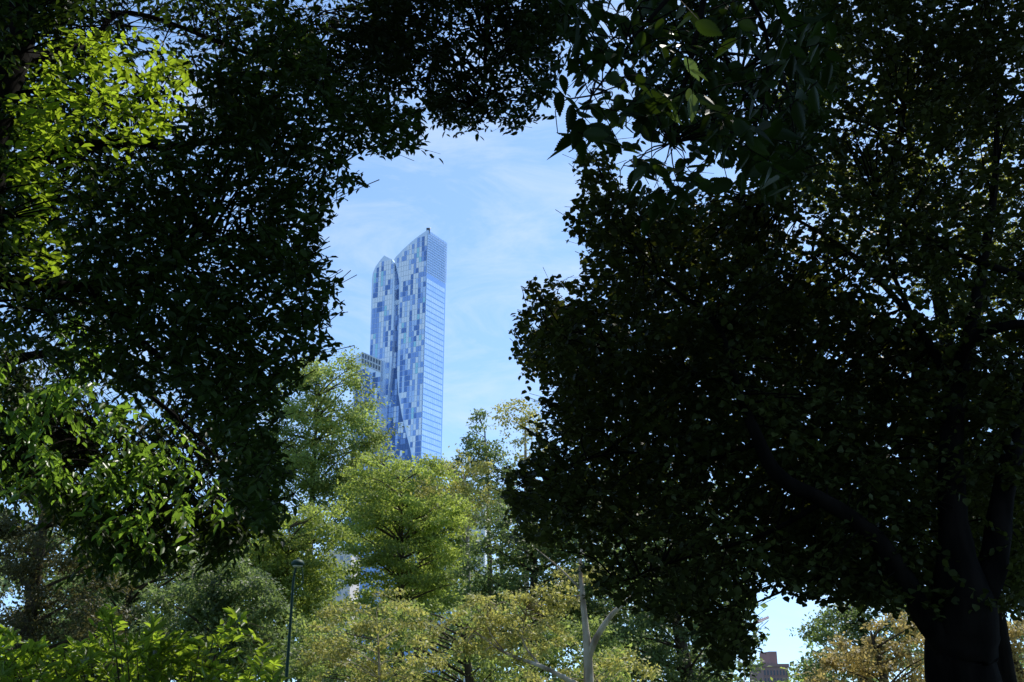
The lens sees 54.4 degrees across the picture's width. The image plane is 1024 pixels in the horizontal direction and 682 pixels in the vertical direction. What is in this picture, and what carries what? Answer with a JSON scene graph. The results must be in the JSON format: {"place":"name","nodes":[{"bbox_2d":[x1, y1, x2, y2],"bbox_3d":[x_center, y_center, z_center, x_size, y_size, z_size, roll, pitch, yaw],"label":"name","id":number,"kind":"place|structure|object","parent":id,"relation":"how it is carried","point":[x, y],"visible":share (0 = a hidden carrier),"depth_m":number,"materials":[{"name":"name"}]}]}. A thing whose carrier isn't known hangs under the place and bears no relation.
{"place":"outdoors","nodes":[
{"label":"outdoors","id":0,"kind":"place"},
{"bbox_2d":[324,550,359,681],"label":"stone building","id":1,"kind":"structure","parent":0,"point":[351,589],"depth_m":413.22,"materials":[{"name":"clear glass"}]},
{"bbox_2d":[345,228,446,678],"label":"glass tower","id":2,"kind":"structure","parent":0,"point":[404,359],"depth_m":666.56,"materials":[{"name":"glass"}]},
{"bbox_2d":[397,236,426,478],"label":"window panes","id":3,"kind":"structure","parent":2,"relation":"in","point":[415,338],"depth_m":671.48,"materials":[{"name":"blue glass"}]},
{"bbox_2d":[358,527,452,675],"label":"office building","id":4,"kind":"structure","parent":0,"point":[369,570],"depth_m":507.17,"materials":[{"name":"blue glass"}]},
{"bbox_2d":[458,507,486,681],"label":"stone building","id":5,"kind":"structure","parent":0,"point":[483,532],"depth_m":426.73,"materials":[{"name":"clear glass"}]},
{"bbox_2d":[0,0,1023,681],"label":"sky","id":6,"kind":"structure","parent":0,"point":[493,200],"materials":[{"name":"blue"}]},
{"bbox_2d":[749,651,788,681],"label":"brick building","id":7,"kind":"structure","parent":0,"point":[775,672],"depth_m":399.13,"materials":[{"name":"brown brick"}]},
{"label":"ground","id":8,"kind":"structure","parent":0,"visible":0},
{"bbox_2d":[0,368,138,680],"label":"oak tree","id":9,"kind":"object","parent":8,"relation":"on","point":[29,621],"visible":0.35,"depth_m":32.56,"materials":[{"name":"green plant"}]},
{"bbox_2d":[21,532,253,681],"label":"oak tree","id":10,"kind":"object","parent":8,"relation":"on","point":[139,610],"visible":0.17,"depth_m":35.98,"materials":[{"name":"green plant"}]},
{"bbox_2d":[0,604,287,681],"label":"shrub","id":11,"kind":"object","parent":8,"relation":"on","point":[171,664],"visible":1,"depth_m":9.15,"materials":[{"name":"green plant"}]},
{"bbox_2d":[0,297,296,603],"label":"ash tree","id":12,"kind":"object","parent":8,"relation":"on","point":[129,534],"visible":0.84,"depth_m":8.96,"materials":[{"name":"green plant"}]},
{"bbox_2d":[111,549,303,681],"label":"maple tree","id":13,"kind":"object","parent":8,"relation":"on","point":[212,600],"visible":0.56,"depth_m":26.40,"materials":[{"name":"green plant"}]},
{"bbox_2d":[0,0,443,538],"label":"elm tree","id":14,"kind":"object","parent":8,"relation":"on","point":[254,118],"visible":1,"depth_m":6.94,"materials":[{"name":"green plant"}]},
{"bbox_2d":[284,558,303,681],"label":"lamp post","id":15,"kind":"object","parent":8,"relation":"on","point":[297,563],"visible":1,"depth_m":21.29,"materials":[{"name":"black metal"}]},
{"bbox_2d":[225,500,363,677],"bbox_3d":[-8.947,10.612,38.617,6.463,9.080,4.142,0,-20,0],"label":"locust tree","id":16,"kind":"object","parent":8,"relation":"on","point":[276,567],"visible":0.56,"depth_m":38.68,"materials":[{"name":"green plant"}]},
{"bbox_2d":[236,345,408,681],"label":"elm tree","id":17,"kind":"object","parent":8,"relation":"on","point":[315,485],"visible":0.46,"depth_m":56.27,"materials":[{"name":"green plant"}]},
{"bbox_2d":[296,585,453,681],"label":"plane tree","id":18,"kind":"object","parent":8,"relation":"on","point":[379,674],"visible":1,"depth_m":25.80,"materials":[{"name":"green plant"}]},
{"bbox_2d":[323,450,483,673],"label":"locust tree","id":19,"kind":"object","parent":8,"relation":"on","point":[401,567],"visible":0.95,"depth_m":45.13,"materials":[{"name":"green plant"}]},
{"bbox_2d":[355,457,486,678],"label":"elm tree","id":20,"kind":"object","parent":8,"relation":"on","point":[445,601],"visible":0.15,"depth_m":58.44,"materials":[{"name":"green plant"}]},
{"bbox_2d":[265,593,645,681],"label":"maple tree","id":21,"kind":"object","parent":8,"relation":"on","point":[489,672],"visible":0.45,"depth_m":33.03,"materials":[{"name":"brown plant"}]},
{"bbox_2d":[404,443,507,665],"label":"plane tree","id":22,"kind":"object","parent":8,"relation":"on","point":[466,490],"visible":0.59,"depth_m":51.94,"materials":[{"name":"green plant"}]},
{"bbox_2d":[446,408,518,681],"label":"ginkgo tree","id":23,"kind":"object","parent":8,"relation":"on","point":[484,450],"visible":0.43,"depth_m":58.80,"materials":[{"name":"green plant"}]},
{"bbox_2d":[0,501,1023,681],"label":"distant woodland","id":24,"kind":"object","parent":8,"relation":"on","point":[755,635],"visible":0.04,"depth_m":84.47,"materials":[{"name":"green plant"}]},
{"bbox_2d":[487,397,551,681],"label":"plane tree","id":25,"kind":"object","parent":8,"relation":"on","point":[522,420],"visible":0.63,"depth_m":55.19,"materials":[{"name":"green plant"}]},
{"bbox_2d":[438,495,632,681],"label":"oak tree","id":26,"kind":"object","parent":8,"relation":"on","point":[523,565],"visible":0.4,"depth_m":42.50,"materials":[{"name":"green plant"}]},
{"bbox_2d":[431,547,672,681],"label":"plane tree","id":27,"kind":"object","parent":8,"relation":"on","point":[490,647],"visible":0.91,"depth_m":24.79,"materials":[{"name":"green plant"}]},
{"bbox_2d":[261,0,852,237],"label":"elm tree","id":28,"kind":"object","parent":8,"relation":"on","point":[769,162],"visible":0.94,"depth_m":5.57,"materials":[{"name":"green plant"}]},
{"bbox_2d":[512,645,662,681],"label":"plane tree","id":29,"kind":"object","parent":8,"relation":"on","point":[624,657],"visible":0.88,"depth_m":28.02,"materials":[{"name":"green plant"}]},
{"bbox_2d":[534,468,765,681],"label":"oak tree","id":30,"kind":"object","parent":8,"relation":"on","point":[682,662],"visible":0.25,"depth_m":39.37,"materials":[{"name":"green plant"}]},
{"bbox_2d":[739,616,768,680],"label":"tower crane","id":31,"kind":"object","parent":8,"relation":"on","point":[764,618],"visible":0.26,"depth_m":433.78,"materials":[{"name":"paint"}]},
{"bbox_2d":[492,0,1023,681],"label":"linden tree","id":32,"kind":"object","parent":8,"relation":"on","point":[670,442],"visible":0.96,"depth_m":10.43,"materials":[{"name":"green plant"}]},
{"bbox_2d":[758,667,811,681],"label":"bush","id":33,"kind":"object","parent":8,"relation":"on","point":[787,680],"visible":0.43,"depth_m":56.88,"materials":[{"name":"green plant"}]},
{"bbox_2d":[787,597,923,681],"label":"oak tree","id":34,"kind":"object","parent":8,"relation":"on","point":[818,632],"visible":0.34,"depth_m":37.82,"materials":[{"name":"green plant"}]},
{"bbox_2d":[796,610,924,681],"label":"maple tree","id":35,"kind":"object","parent":8,"relation":"on","point":[882,669],"visible":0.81,"depth_m":24.66,"materials":[{"name":"brown plant"}]},
{"bbox_2d":[777,43,1023,681],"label":"linden tree","id":36,"kind":"object","parent":8,"relation":"on","point":[1005,664],"visible":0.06,"depth_m":25.66,"materials":[{"name":"green plant"}]},
{"bbox_2d":[1006,614,1023,681],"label":"maple tree","id":37,"kind":"object","parent":8,"relation":"on","point":[1014,631],"visible":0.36,"depth_m":25.48,"materials":[{"name":"brown plant"}]}
]}

